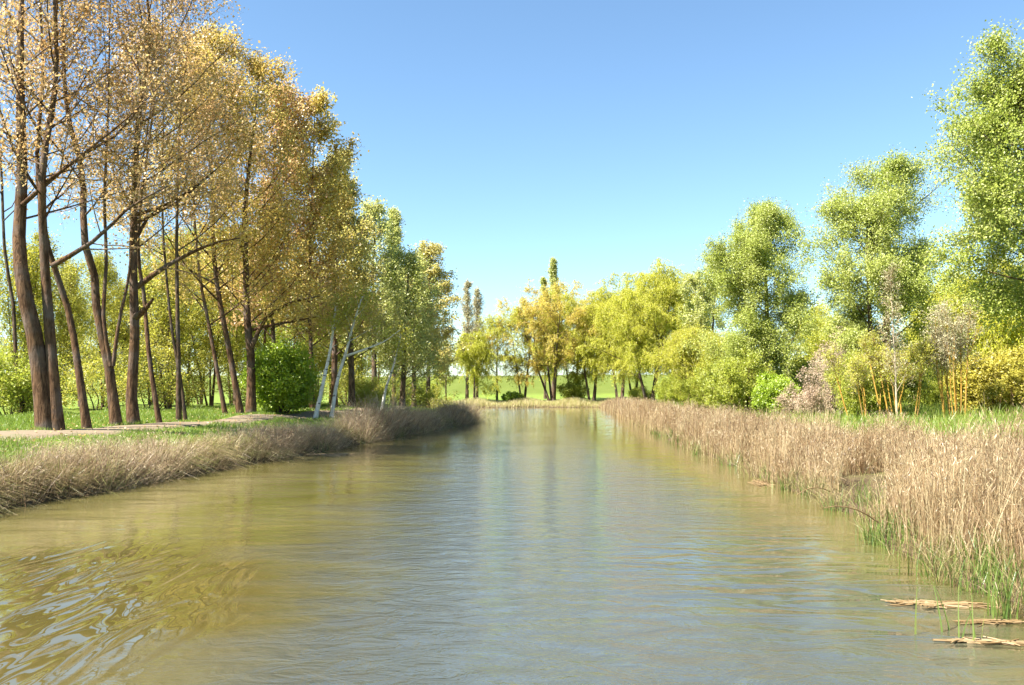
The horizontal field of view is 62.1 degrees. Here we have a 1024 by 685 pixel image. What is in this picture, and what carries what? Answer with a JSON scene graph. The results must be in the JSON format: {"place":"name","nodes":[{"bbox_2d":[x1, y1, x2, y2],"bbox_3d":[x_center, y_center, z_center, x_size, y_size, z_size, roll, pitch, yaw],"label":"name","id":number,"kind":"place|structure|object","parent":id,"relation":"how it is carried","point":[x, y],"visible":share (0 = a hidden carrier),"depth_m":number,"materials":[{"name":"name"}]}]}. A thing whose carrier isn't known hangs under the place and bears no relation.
{"place":"outdoors","nodes":[
{"label":"outdoors","id":0,"kind":"place"},
{"bbox_2d":[0,406,411,442],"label":"path","id":1,"kind":"structure","parent":0,"point":[115,429],"depth_m":30.81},
{"bbox_2d":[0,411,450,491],"bbox_3d":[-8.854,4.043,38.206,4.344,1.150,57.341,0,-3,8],"label":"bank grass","id":2,"kind":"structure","parent":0,"point":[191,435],"depth_m":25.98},
{"bbox_2d":[0,407,1023,684],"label":"water","id":3,"kind":"structure","parent":0,"point":[556,545],"depth_m":10.96,"materials":[{"name":"liquid"}]},
{"bbox_2d":[619,415,1023,618],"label":"reed litter","id":4,"kind":"object","parent":3,"relation":"on","point":[937,564],"visible":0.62,"depth_m":12.46,"materials":[{"name":"brown plant"}]},
{"bbox_2d":[899,544,942,578],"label":"rush clump","id":5,"kind":"object","parent":3,"relation":"in","point":[917,562],"visible":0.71,"depth_m":11.13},
{"bbox_2d":[880,598,1000,609],"bbox_3d":[4.823,2.943,9.556,1.252,0.047,0.469,-1,-3,9],"label":"straw mat","id":6,"kind":"object","parent":3,"relation":"on","point":[946,604],"visible":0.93,"depth_m":9.57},
{"bbox_2d":[914,582,985,639],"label":"rush clump","id":7,"kind":"object","parent":3,"relation":"in","point":[974,635],"visible":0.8,"depth_m":8.44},
{"bbox_2d":[932,636,1023,646],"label":"straw mat","id":8,"kind":"object","parent":3,"relation":"on","point":[991,640],"visible":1,"depth_m":8.13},
{"bbox_2d":[953,619,1023,626],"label":"straw mat","id":9,"kind":"object","parent":3,"relation":"on","point":[996,621],"visible":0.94,"depth_m":8.82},
{"bbox_2d":[975,546,1023,619],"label":"rush clump","id":10,"kind":"object","parent":3,"relation":"in","point":[1007,611],"visible":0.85,"depth_m":9.05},
{"bbox_2d":[0,374,1023,607],"bbox_3d":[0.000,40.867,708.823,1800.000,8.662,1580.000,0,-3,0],"label":"ground","id":11,"kind":"structure","parent":0,"point":[603,391],"depth_m":69.78,"materials":[{"name":"plant"}]},
{"bbox_2d":[0,338,68,414],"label":"undergrowth bush","id":12,"kind":"object","parent":11,"relation":"on","point":[14,393],"visible":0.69,"depth_m":35.21,"materials":[{"name":"green plant"}]},
{"bbox_2d":[0,227,72,406],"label":"young tree","id":13,"kind":"object","parent":11,"relation":"on","point":[33,256],"visible":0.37,"depth_m":45.88,"materials":[{"name":"green plant"}]},
{"bbox_2d":[0,0,116,413],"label":"poplar tree","id":14,"kind":"object","parent":11,"relation":"on","point":[15,346],"visible":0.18,"depth_m":36.20,"materials":[{"name":"orange plant"}]},
{"bbox_2d":[29,252,99,396],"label":"young tree","id":15,"kind":"object","parent":11,"relation":"on","point":[69,283],"visible":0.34,"depth_m":49.87,"materials":[{"name":"green plant"}]},
{"bbox_2d":[0,0,165,428],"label":"poplar tree","id":16,"kind":"object","parent":11,"relation":"on","point":[85,418],"visible":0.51,"depth_m":29.67,"materials":[{"name":"orange plant"}]},
{"bbox_2d":[54,252,112,406],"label":"young tree","id":17,"kind":"object","parent":11,"relation":"on","point":[84,280],"visible":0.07,"depth_m":61.74,"materials":[{"name":"green plant"}]},
{"bbox_2d":[0,0,197,429],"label":"poplar tree","id":18,"kind":"object","parent":11,"relation":"on","point":[46,389],"visible":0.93,"depth_m":28.12,"materials":[{"name":"orange plant"}]},
{"bbox_2d":[58,328,155,410],"bbox_3d":[-21.975,1.515,44.989,5.971,4.802,5.100,0,-3,0],"label":"undergrowth bush","id":19,"kind":"object","parent":11,"relation":"on","point":[89,374],"visible":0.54,"depth_m":44.63,"materials":[{"name":"green plant"}]},
{"bbox_2d":[73,247,153,406],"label":"young tree","id":20,"kind":"object","parent":11,"relation":"on","point":[112,276],"visible":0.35,"depth_m":53.76,"materials":[{"name":"green plant"}]},
{"bbox_2d":[0,0,235,425],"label":"poplar tree","id":21,"kind":"object","parent":11,"relation":"on","point":[109,364],"visible":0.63,"depth_m":31.53,"materials":[{"name":"orange plant"}]},
{"bbox_2d":[92,270,162,396],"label":"young tree","id":22,"kind":"object","parent":11,"relation":"on","point":[121,282],"visible":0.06,"depth_m":59.83,"materials":[{"name":"green plant"}]},
{"bbox_2d":[3,0,271,423],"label":"poplar tree","id":23,"kind":"object","parent":11,"relation":"on","point":[132,406],"visible":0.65,"depth_m":32.51,"materials":[{"name":"orange plant"}]},
{"bbox_2d":[95,342,196,408],"bbox_3d":[-21.577,2.017,49.728,5.594,4.203,4.942,1,-3,-14],"label":"undergrowth bush","id":24,"kind":"object","parent":11,"relation":"on","point":[167,396],"visible":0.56,"depth_m":49.41,"materials":[{"name":"green plant"}]},
{"bbox_2d":[50,0,250,422],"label":"poplar tree","id":25,"kind":"object","parent":11,"relation":"on","point":[158,417],"visible":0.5,"depth_m":34.41,"materials":[{"name":"orange plant"}]},
{"bbox_2d":[122,233,225,408],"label":"young tree","id":26,"kind":"object","parent":11,"relation":"on","point":[159,315],"visible":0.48,"depth_m":51.78,"materials":[{"name":"green plant"}]},
{"bbox_2d":[140,353,215,407],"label":"undergrowth bush","id":27,"kind":"object","parent":11,"relation":"on","point":[197,388],"visible":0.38,"depth_m":54.94,"materials":[{"name":"green plant"}]},
{"bbox_2d":[0,406,357,456],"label":"leaf litter","id":28,"kind":"object","parent":11,"relation":"on","point":[157,425],"visible":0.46,"depth_m":32.20,"materials":[{"name":"brown plant"}]},
{"bbox_2d":[151,221,211,406],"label":"young tree","id":29,"kind":"object","parent":11,"relation":"on","point":[190,296],"visible":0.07,"depth_m":62.39,"materials":[{"name":"green plant"}]},
{"bbox_2d":[87,0,283,419],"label":"poplar tree","id":30,"kind":"object","parent":11,"relation":"on","point":[180,405],"visible":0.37,"depth_m":38.36,"materials":[{"name":"orange plant"}]},
{"bbox_2d":[164,263,230,404],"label":"young tree","id":31,"kind":"object","parent":11,"relation":"on","point":[201,400],"visible":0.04,"depth_m":69.80,"materials":[{"name":"green plant"}]},
{"bbox_2d":[155,223,245,406],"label":"young tree","id":32,"kind":"object","parent":11,"relation":"on","point":[200,319],"visible":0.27,"depth_m":55.84,"materials":[{"name":"green plant"}]},
{"bbox_2d":[87,20,321,413],"bbox_3d":[-15.863,-6.801,43.540,9.694,21.237,10.049,-2,-4,28],"label":"poplar tree","id":33,"kind":"object","parent":11,"relation":"on","point":[239,408],"visible":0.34,"depth_m":43.61,"materials":[{"name":"orange plant"}]},
{"bbox_2d":[99,35,321,413],"bbox_3d":[-14.964,-6.048,42.675,10.334,19.614,8.779,0,-3,0],"label":"poplar tree","id":34,"kind":"object","parent":11,"relation":"on","point":[216,366],"visible":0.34,"depth_m":42.43,"materials":[{"name":"orange plant"}]},
{"bbox_2d":[0,402,432,485],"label":"grass","id":35,"kind":"structure","parent":11,"relation":"on","point":[24,421],"depth_m":32.60,"materials":[{"name":"plant"}]},
{"bbox_2d":[215,346,257,404],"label":"undergrowth bush","id":36,"kind":"object","parent":11,"relation":"on","point":[228,384],"visible":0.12,"depth_m":57.41,"materials":[{"name":"green plant"}]},
{"bbox_2d":[208,247,281,404],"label":"young tree","id":37,"kind":"object","parent":11,"relation":"on","point":[238,352],"visible":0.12,"depth_m":65.74,"materials":[{"name":"green plant"}]},
{"bbox_2d":[0,386,495,515],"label":"dry stems","id":38,"kind":"object","parent":11,"relation":"on","point":[374,419],"visible":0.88,"depth_m":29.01,"materials":[{"name":"beige plant"}]},
{"bbox_2d":[155,43,343,412],"bbox_3d":[-13.810,-6.215,45.869,9.995,20.377,7.837,0,-3,0],"label":"poplar tree","id":39,"kind":"object","parent":11,"relation":"on","point":[250,339],"visible":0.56,"depth_m":45.19,"materials":[{"name":"orange plant"}]},
{"bbox_2d":[219,220,302,352],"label":"young tree","id":40,"kind":"object","parent":11,"relation":"on","point":[264,340],"visible":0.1,"depth_m":58.31,"materials":[{"name":"green plant"}]},
{"bbox_2d":[237,331,321,414],"bbox_3d":[-12.617,1.964,47.025,4.877,5.215,4.827,3,-5,-43],"label":"round bush","id":41,"kind":"object","parent":11,"relation":"on","point":[286,378],"visible":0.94,"depth_m":45.97,"materials":[{"name":"green plant"}]},
{"bbox_2d":[216,74,346,345],"bbox_3d":[-13.995,-6.022,49.929,8.729,20.342,8.649,0,-3,0],"label":"poplar tree","id":42,"kind":"object","parent":11,"relation":"on","point":[301,105],"visible":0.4,"depth_m":50.15,"materials":[{"name":"orange plant"}]},
{"bbox_2d":[260,235,324,364],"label":"young tree","id":43,"kind":"object","parent":11,"relation":"on","point":[316,362],"visible":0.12,"depth_m":62.60,"materials":[{"name":"green plant"}]},
{"bbox_2d":[229,81,387,409],"bbox_3d":[-12.682,-5.880,52.558,9.446,20.403,8.752,0,-3,0],"label":"poplar tree","id":44,"kind":"object","parent":11,"relation":"on","point":[323,130],"visible":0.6,"depth_m":51.95,"materials":[{"name":"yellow plant"}]},
{"bbox_2d":[286,282,339,401],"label":"young tree","id":45,"kind":"object","parent":11,"relation":"on","point":[319,363],"visible":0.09,"depth_m":69.33,"materials":[{"name":"green plant"}]},
{"bbox_2d":[305,288,360,417],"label":"birch tree","id":46,"kind":"object","parent":11,"relation":"on","point":[338,325],"visible":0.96,"depth_m":45.84,"materials":[{"name":"green plant"}]},
{"bbox_2d":[279,146,390,406],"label":"poplar tree","id":47,"kind":"object","parent":11,"relation":"on","point":[334,366],"visible":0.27,"depth_m":57.67,"materials":[{"name":"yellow plant"}]},
{"bbox_2d":[313,281,371,402],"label":"young tree","id":48,"kind":"object","parent":11,"relation":"on","point":[346,360],"visible":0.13,"depth_m":69.57,"materials":[{"name":"green plant"}]},
{"bbox_2d":[317,358,385,404],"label":"undergrowth bush","id":49,"kind":"object","parent":11,"relation":"on","point":[343,387],"visible":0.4,"depth_m":65.50,"materials":[{"name":"green plant"}]},
{"bbox_2d":[288,171,422,406],"bbox_3d":[-11.461,-3.998,60.498,8.191,17.518,7.976,-1,-4,22],"label":"poplar tree","id":50,"kind":"object","parent":11,"relation":"on","point":[351,378],"visible":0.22,"depth_m":59.86,"materials":[{"name":"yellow plant"}]},
{"bbox_2d":[344,373,393,408],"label":"undergrowth bush","id":51,"kind":"object","parent":11,"relation":"on","point":[366,389],"visible":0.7,"depth_m":61.47,"materials":[{"name":"green plant"}]},
{"bbox_2d":[329,279,418,417],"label":"birch tree","id":52,"kind":"object","parent":11,"relation":"on","point":[365,301],"visible":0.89,"depth_m":46.89,"materials":[{"name":"green plant"}]},
{"bbox_2d":[338,195,420,388],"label":"poplar tree","id":53,"kind":"object","parent":11,"relation":"on","point":[369,208],"visible":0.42,"depth_m":68.35,"materials":[{"name":"green plant"}]},
{"bbox_2d":[376,205,414,404],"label":"lombardy poplar","id":54,"kind":"object","parent":11,"relation":"on","point":[394,213],"visible":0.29,"depth_m":80.44,"materials":[{"name":"green plant"}]},
{"bbox_2d":[370,374,422,404],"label":"undergrowth bush","id":55,"kind":"object","parent":11,"relation":"on","point":[406,395],"visible":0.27,"depth_m":75.45,"materials":[{"name":"green plant"}]},
{"bbox_2d":[380,320,415,408],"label":"birch tree","id":56,"kind":"object","parent":11,"relation":"on","point":[400,343],"visible":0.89,"depth_m":57.80,"materials":[{"name":"green plant"}]},
{"bbox_2d":[353,238,455,406],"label":"poplar tree","id":57,"kind":"object","parent":11,"relation":"on","point":[413,269],"visible":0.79,"depth_m":69.46,"materials":[{"name":"green plant"}]},
{"bbox_2d":[369,266,451,406],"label":"poplar tree","id":58,"kind":"object","parent":11,"relation":"on","point":[436,333],"visible":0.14,"depth_m":83.75,"materials":[{"name":"green plant"}]},
{"bbox_2d":[396,381,435,407],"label":"undergrowth bush","id":59,"kind":"object","parent":11,"relation":"on","point":[420,395],"visible":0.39,"depth_m":85.31,"materials":[{"name":"green plant"}]},
{"bbox_2d":[386,239,476,407],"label":"poplar tree","id":60,"kind":"object","parent":11,"relation":"on","point":[434,250],"visible":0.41,"depth_m":91.82,"materials":[{"name":"green plant"}]},
{"bbox_2d":[418,379,459,408],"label":"undergrowth bush","id":61,"kind":"object","parent":11,"relation":"on","point":[440,399],"visible":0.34,"depth_m":91.30,"materials":[{"name":"green plant"}]},
{"bbox_2d":[435,341,459,398],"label":"slim tree","id":62,"kind":"object","parent":11,"relation":"on","point":[445,383],"visible":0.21,"depth_m":138.87,"materials":[{"name":"green plant"}]},
{"bbox_2d":[454,278,485,398],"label":"lombardy poplar","id":63,"kind":"object","parent":11,"relation":"on","point":[467,311],"visible":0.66,"depth_m":140.16,"materials":[{"name":"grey plant"}]},
{"bbox_2d":[450,327,507,401],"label":"willow tree","id":64,"kind":"object","parent":11,"relation":"on","point":[479,346],"visible":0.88,"depth_m":134.28,"materials":[{"name":"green plant"}]},
{"bbox_2d":[471,286,491,398],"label":"lombardy poplar","id":65,"kind":"object","parent":11,"relation":"on","point":[476,301],"visible":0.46,"depth_m":143.55,"materials":[{"name":"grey plant"}]},
{"bbox_2d":[455,305,529,399],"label":"willow tree","id":66,"kind":"object","parent":11,"relation":"on","point":[508,322],"visible":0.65,"depth_m":138.34,"materials":[{"name":"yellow plant"}]},
{"bbox_2d":[424,396,608,407],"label":"dry reeds","id":67,"kind":"object","parent":11,"relation":"on","point":[563,402],"visible":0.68,"depth_m":132.90,"materials":[{"name":"plant"}]},
{"bbox_2d":[483,300,564,397],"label":"willow tree","id":68,"kind":"object","parent":11,"relation":"on","point":[505,357],"visible":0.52,"depth_m":138.50,"materials":[{"name":"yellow plant"}]},
{"bbox_2d":[481,278,602,400],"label":"willow tree","id":69,"kind":"object","parent":11,"relation":"on","point":[544,301],"visible":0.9,"depth_m":137.10,"materials":[{"name":"yellow plant"}]},
{"bbox_2d":[545,257,563,395],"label":"lombardy poplar","id":70,"kind":"object","parent":11,"relation":"on","point":[553,272],"visible":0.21,"depth_m":165.53,"materials":[{"name":"green plant"}]},
{"bbox_2d":[528,283,600,385],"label":"willow tree","id":71,"kind":"object","parent":11,"relation":"on","point":[566,370],"visible":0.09,"depth_m":151.99,"materials":[{"name":"yellow plant"}]},
{"bbox_2d":[556,379,589,399],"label":"waterside bush","id":72,"kind":"object","parent":11,"relation":"on","point":[568,390],"visible":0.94,"depth_m":138.34,"materials":[{"name":"green plant"}]},
{"bbox_2d":[536,272,636,400],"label":"willow tree","id":73,"kind":"object","parent":11,"relation":"on","point":[601,297],"visible":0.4,"depth_m":137.14,"materials":[{"name":"yellow plant"}]},
{"bbox_2d":[565,281,663,398],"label":"willow tree","id":74,"kind":"object","parent":11,"relation":"on","point":[600,307],"visible":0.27,"depth_m":133.88,"materials":[{"name":"yellow plant"}]},
{"bbox_2d":[593,272,669,389],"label":"willow tree","id":75,"kind":"object","parent":11,"relation":"on","point":[625,278],"visible":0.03,"depth_m":145.81,"materials":[{"name":"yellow plant"}]},
{"bbox_2d":[626,384,651,399],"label":"waterside bush","id":76,"kind":"object","parent":11,"relation":"on","point":[635,392],"visible":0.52,"depth_m":124.80,"materials":[{"name":"green plant"}]},
{"bbox_2d":[575,257,719,400],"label":"willow tree","id":77,"kind":"object","parent":11,"relation":"on","point":[636,332],"visible":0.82,"depth_m":119.79,"materials":[{"name":"yellow plant"}]},
{"bbox_2d":[609,272,717,377],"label":"willow tree","id":78,"kind":"object","parent":11,"relation":"on","point":[665,310],"visible":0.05,"depth_m":126.83,"materials":[{"name":"green plant"}]},
{"bbox_2d":[656,373,690,405],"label":"lime bush","id":79,"kind":"object","parent":11,"relation":"on","point":[665,392],"visible":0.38,"depth_m":91.47,"materials":[{"name":"green plant"}]},
{"bbox_2d":[644,319,727,404],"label":"willow tree","id":80,"kind":"object","parent":11,"relation":"on","point":[683,365],"visible":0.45,"depth_m":82.86,"materials":[{"name":"yellow plant"}]},
{"bbox_2d":[674,363,724,410],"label":"lime bush","id":81,"kind":"object","parent":11,"relation":"on","point":[698,395],"visible":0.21,"depth_m":63.52,"materials":[{"name":"green plant"}]},
{"bbox_2d":[676,241,737,341],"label":"pale tree","id":82,"kind":"object","parent":11,"relation":"on","point":[696,314],"visible":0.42,"depth_m":96.46,"materials":[{"name":"green plant"}]},
{"bbox_2d":[690,332,758,390],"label":"meadow tree","id":83,"kind":"object","parent":11,"relation":"on","point":[704,361],"visible":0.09,"depth_m":76.10,"materials":[{"name":"green plant"}]},
{"bbox_2d":[692,346,779,413],"bbox_3d":[14.947,2.643,54.709,6.118,4.936,5.742,2,-4,-28],"label":"lime bush","id":84,"kind":"object","parent":11,"relation":"on","point":[733,387],"visible":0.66,"depth_m":54.00,"materials":[{"name":"green plant"}]},
{"bbox_2d":[675,193,821,394],"bbox_3d":[16.521,-2.529,58.617,10.288,15.522,9.890,-1,-3,18],"label":"leafy poplar","id":85,"kind":"object","parent":11,"relation":"on","point":[747,263],"visible":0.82,"depth_m":57.28,"materials":[{"name":"green plant"}]},
{"bbox_2d":[748,371,801,413],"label":"green bush","id":86,"kind":"object","parent":11,"relation":"on","point":[767,389],"visible":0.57,"depth_m":51.42,"materials":[{"name":"green plant"}]},
{"bbox_2d":[773,352,823,400],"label":"bush","id":87,"kind":"object","parent":11,"relation":"on","point":[805,363],"visible":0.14,"depth_m":61.17,"materials":[{"name":"green plant"}]},
{"bbox_2d":[772,381,837,416],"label":"pink twig bush","id":88,"kind":"object","parent":11,"relation":"on","point":[798,397],"visible":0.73,"depth_m":49.58,"materials":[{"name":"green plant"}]},
{"bbox_2d":[775,299,842,384],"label":"meadow tree","id":89,"kind":"object","parent":11,"relation":"on","point":[818,341],"visible":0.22,"depth_m":82.38,"materials":[{"name":"green plant"}]},
{"bbox_2d":[599,394,1023,530],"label":"dry reeds","id":90,"kind":"object","parent":11,"relation":"on","point":[803,446],"visible":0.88,"depth_m":22.96,"materials":[{"name":"plant"}]},
{"bbox_2d":[796,326,860,416],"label":"tan twig bush","id":91,"kind":"object","parent":11,"relation":"on","point":[825,385],"visible":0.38,"depth_m":48.92,"materials":[{"name":"brown plant"}]},
{"bbox_2d":[649,422,1023,606],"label":"green shoots","id":92,"kind":"object","parent":11,"relation":"on","point":[874,541],"visible":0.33,"depth_m":12.18,"materials":[{"name":"plant"}]},
{"bbox_2d":[822,341,910,420],"bbox_3d":[19.406,2.093,45.926,4.306,4.689,4.588,0,-3,5],"label":"lime bush","id":93,"kind":"object","parent":11,"relation":"on","point":[853,405],"visible":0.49,"depth_m":45.23,"materials":[{"name":"green plant"}]},
{"bbox_2d":[817,339,921,418],"bbox_3d":[18.069,1.996,43.147,4.744,4.413,3.956,1,-3,-16],"label":"golden willow clump","id":94,"kind":"object","parent":11,"relation":"on","point":[857,372],"visible":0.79,"depth_m":42.53,"materials":[{"name":"yellow plant"}]},
{"bbox_2d":[792,142,977,410],"bbox_3d":[21.864,-3.664,50.056,10.031,16.189,9.622,0,-3,0],"label":"leafy poplar","id":95,"kind":"object","parent":11,"relation":"on","point":[874,219],"visible":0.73,"depth_m":49.40,"materials":[{"name":"green plant"}]},
{"bbox_2d":[855,326,938,419],"bbox_3d":[19.538,1.605,43.176,4.183,5.019,2.646,-3,-5,45],"label":"golden willow clump","id":96,"kind":"object","parent":11,"relation":"on","point":[924,352],"visible":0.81,"depth_m":43.20,"materials":[{"name":"yellow plant"}]},
{"bbox_2d":[875,259,926,417],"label":"bare sapling","id":97,"kind":"object","parent":11,"relation":"on","point":[894,358],"visible":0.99,"depth_m":41.07,"materials":[{"name":"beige plant"}]},
{"bbox_2d":[897,369,953,407],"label":"lime bush","id":98,"kind":"object","parent":11,"relation":"on","point":[934,395],"visible":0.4,"depth_m":59.10,"materials":[{"name":"green plant"}]},
{"bbox_2d":[880,281,985,404],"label":"meadow tree","id":99,"kind":"object","parent":11,"relation":"on","point":[910,336],"visible":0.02,"depth_m":75.67,"materials":[{"name":"green plant"}]},
{"bbox_2d":[863,383,1023,593],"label":"dry reeds","id":100,"kind":"object","parent":11,"relation":"on","point":[974,490],"visible":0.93,"depth_m":11.90,"materials":[{"name":"plant"}]},
{"bbox_2d":[916,295,993,418],"bbox_3d":[21.786,0.718,42.236,3.158,6.396,2.850,0,-3,0],"label":"golden willow clump","id":101,"kind":"object","parent":11,"relation":"on","point":[944,344],"visible":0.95,"depth_m":41.99,"materials":[{"name":"beige plant"}]},
{"bbox_2d":[899,16,1023,343],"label":"leafy poplar","id":102,"kind":"object","parent":11,"relation":"on","point":[996,142],"visible":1,"depth_m":34.61,"materials":[{"name":"green plant"}]},
{"bbox_2d":[901,253,1023,386],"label":"meadow tree","id":103,"kind":"object","parent":11,"relation":"on","point":[997,341],"visible":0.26,"depth_m":64.39,"materials":[{"name":"green plant"}]},
{"bbox_2d":[939,345,1023,416],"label":"yellow bush","id":104,"kind":"object","parent":11,"relation":"on","point":[998,375],"visible":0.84,"depth_m":44.80,"materials":[{"name":"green plant"}]},
{"bbox_2d":[0,0,1023,376],"label":"sky","id":105,"kind":"structure","parent":0,"point":[599,138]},
{"bbox_2d":[651,400,1023,455],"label":"grass","id":106,"kind":"structure","parent":0,"point":[936,413],"depth_m":38.96,"materials":[{"name":"plant"}]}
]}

